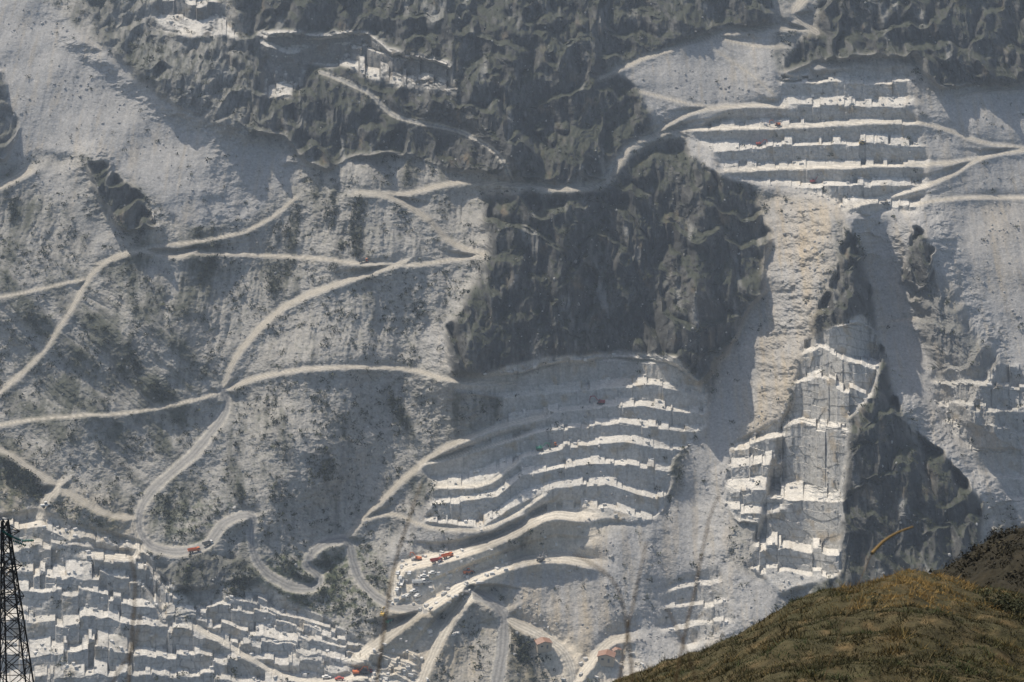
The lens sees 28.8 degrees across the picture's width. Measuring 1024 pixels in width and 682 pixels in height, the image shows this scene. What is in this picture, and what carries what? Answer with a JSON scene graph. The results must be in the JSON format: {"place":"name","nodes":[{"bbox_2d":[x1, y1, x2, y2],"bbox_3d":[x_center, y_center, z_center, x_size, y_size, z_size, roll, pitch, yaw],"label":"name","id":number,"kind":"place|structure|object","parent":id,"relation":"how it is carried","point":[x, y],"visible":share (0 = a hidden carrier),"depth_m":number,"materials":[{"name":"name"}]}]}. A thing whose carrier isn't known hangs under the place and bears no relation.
{"place":"outdoors","nodes":[
{"label":"outdoors","id":0,"kind":"place"},
{"bbox_2d":[0,0,1023,681],"bbox_3d":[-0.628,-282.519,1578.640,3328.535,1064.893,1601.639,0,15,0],"label":"quarry mountain terrain","id":1,"kind":"structure","parent":0,"point":[552,92],"depth_m":1375.09,"materials":[{"name":"grey stone"}]},
{"bbox_2d":[40,501,53,508],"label":"wheel loader","id":2,"kind":"object","parent":1,"relation":"on","point":[44,505],"visible":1,"depth_m":1258.23,"materials":[{"name":"metal"}]},
{"bbox_2d":[187,546,199,552],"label":"dump truck","id":3,"kind":"object","parent":1,"relation":"on","point":[197,548],"visible":1,"depth_m":1251.05,"materials":[{"name":"metal"}]},
{"bbox_2d":[202,540,212,545],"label":"dump truck","id":4,"kind":"object","parent":1,"relation":"on","point":[205,543],"visible":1,"depth_m":1257.64,"materials":[{"name":"metal"}]},
{"bbox_2d":[322,674,330,678],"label":"pickup car","id":5,"kind":"object","parent":1,"relation":"on","point":[326,676],"visible":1,"depth_m":1203.39,"materials":[{"name":"metal"}]},
{"bbox_2d":[335,676,343,680],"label":"pickup car","id":6,"kind":"object","parent":1,"relation":"on","point":[339,678],"visible":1,"depth_m":1198.30,"materials":[{"name":"metal"}]},
{"bbox_2d":[352,666,368,674],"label":"excavator","id":7,"kind":"object","parent":1,"relation":"on","point":[357,672],"visible":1,"depth_m":1202.61,"materials":[{"name":"metal"}]},
{"bbox_2d":[361,669,372,673],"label":"dump truck","id":8,"kind":"object","parent":1,"relation":"on","point":[363,671],"visible":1,"depth_m":1206.61,"materials":[{"name":"metal"}]},
{"bbox_2d":[386,618,393,623],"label":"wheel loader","id":9,"kind":"object","parent":1,"relation":"on","point":[389,620],"visible":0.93,"depth_m":1234.24,"materials":[{"name":"metal"}]},
{"bbox_2d":[398,578,403,586],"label":"dump truck","id":10,"kind":"object","parent":1,"relation":"on","point":[401,583],"visible":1,"depth_m":1253.21,"materials":[{"name":"metal"}]},
{"bbox_2d":[409,552,421,560],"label":"excavator","id":11,"kind":"object","parent":1,"relation":"on","point":[418,558],"visible":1,"depth_m":1271.97,"materials":[{"name":"metal"}]},
{"bbox_2d":[412,578,425,584],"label":"dump truck","id":12,"kind":"object","parent":1,"relation":"on","point":[417,581],"visible":1,"depth_m":1250.16,"materials":[{"name":"metal"}]},
{"bbox_2d":[430,557,442,562],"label":"dump truck","id":13,"kind":"object","parent":1,"relation":"on","point":[433,560],"visible":1,"depth_m":1256.35,"materials":[{"name":"metal"}]},
{"bbox_2d":[441,552,453,558],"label":"dump truck","id":14,"kind":"object","parent":1,"relation":"on","point":[446,555],"visible":1,"depth_m":1261.86,"materials":[{"name":"metal"}]},
{"bbox_2d":[463,568,474,574],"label":"wheel loader","id":15,"kind":"object","parent":1,"relation":"on","point":[467,571],"visible":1,"depth_m":1257.77,"materials":[{"name":"metal"}]},
{"bbox_2d":[2,18,1013,681],"bbox_3d":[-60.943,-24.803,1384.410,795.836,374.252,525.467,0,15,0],"label":"marble blocks","id":16,"kind":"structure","parent":1,"relation":"on","point":[304,674],"depth_m":1249.92,"materials":[{"name":"stone"}]},
{"bbox_2d":[0,0,1023,681],"bbox_3d":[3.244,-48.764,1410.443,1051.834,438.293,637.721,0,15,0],"label":"hillside shrubs","id":17,"kind":"object","parent":1,"relation":"on","point":[206,266],"visible":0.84,"depth_m":1355.13,"materials":[{"name":"green plant"}]},
{"bbox_2d":[0,0,1023,681],"bbox_3d":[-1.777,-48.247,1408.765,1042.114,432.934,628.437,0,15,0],"label":"rock rubble","id":18,"kind":"object","parent":1,"relation":"on","point":[586,366],"visible":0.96,"depth_m":1343.01,"materials":[{"name":"stone"}]},
{"bbox_2d":[536,549,547,561],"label":"excavator","id":19,"kind":"object","parent":1,"relation":"on","point":[540,558],"visible":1,"depth_m":1264.26,"materials":[{"name":"metal"}]},
{"bbox_2d":[534,637,552,652],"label":"quarry shed","id":20,"kind":"structure","parent":1,"relation":"on","point":[543,644],"depth_m":1211.00,"materials":[{"name":"concrete"}]},
{"bbox_2d":[536,443,550,450],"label":"excavator","id":21,"kind":"object","parent":1,"relation":"on","point":[539,448],"visible":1,"depth_m":1321.25,"materials":[{"name":"metal"}]},
{"bbox_2d":[546,442,556,446],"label":"dump truck","id":22,"kind":"object","parent":1,"relation":"on","point":[553,443],"visible":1,"depth_m":1326.57,"materials":[{"name":"metal"}]},
{"bbox_2d":[589,395,604,404],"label":"excavator","id":23,"kind":"object","parent":1,"relation":"on","point":[601,402],"visible":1,"depth_m":1346.43,"materials":[{"name":"metal"}]},
{"bbox_2d":[597,649,615,666],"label":"quarry shed","id":24,"kind":"structure","parent":1,"relation":"on","point":[606,657],"depth_m":1210.83,"materials":[{"name":"concrete"}]},
{"bbox_2d":[612,647,621,655],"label":"quarry shed","id":25,"kind":"structure","parent":1,"relation":"on","point":[618,650],"depth_m":1219.12,"materials":[{"name":"concrete"}]},
{"bbox_2d":[612,567,1023,681],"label":"grassy hill","id":26,"kind":"structure","parent":0,"point":[924,642],"depth_m":44.43,"materials":[{"name":"plant"}]},
{"bbox_2d":[0,519,33,681],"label":"lattice pylon","id":27,"kind":"object","parent":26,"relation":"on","point":[9,536],"visible":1,"depth_m":121.21,"materials":[{"name":"metal"}]},
{"bbox_2d":[112,483,912,681],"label":"dry grass stems","id":28,"kind":"object","parent":26,"relation":"on","point":[873,551],"visible":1,"depth_m":3.25,"materials":[{"name":"brown plant"}]},
{"bbox_2d":[709,583,1023,642],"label":"hill bushes","id":29,"kind":"object","parent":26,"relation":"on","point":[1015,605],"visible":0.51,"depth_m":53.07,"materials":[{"name":"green plant"}]},
{"bbox_2d":[932,528,1023,593],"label":"scrub knoll","id":30,"kind":"structure","parent":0,"point":[980,576],"depth_m":92.47,"materials":[{"name":"soil"}]},
{"bbox_2d":[925,525,1023,589],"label":"knoll scrub","id":31,"kind":"object","parent":30,"relation":"on","point":[983,553],"visible":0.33,"depth_m":98.83,"materials":[{"name":"green plant"}]}
]}

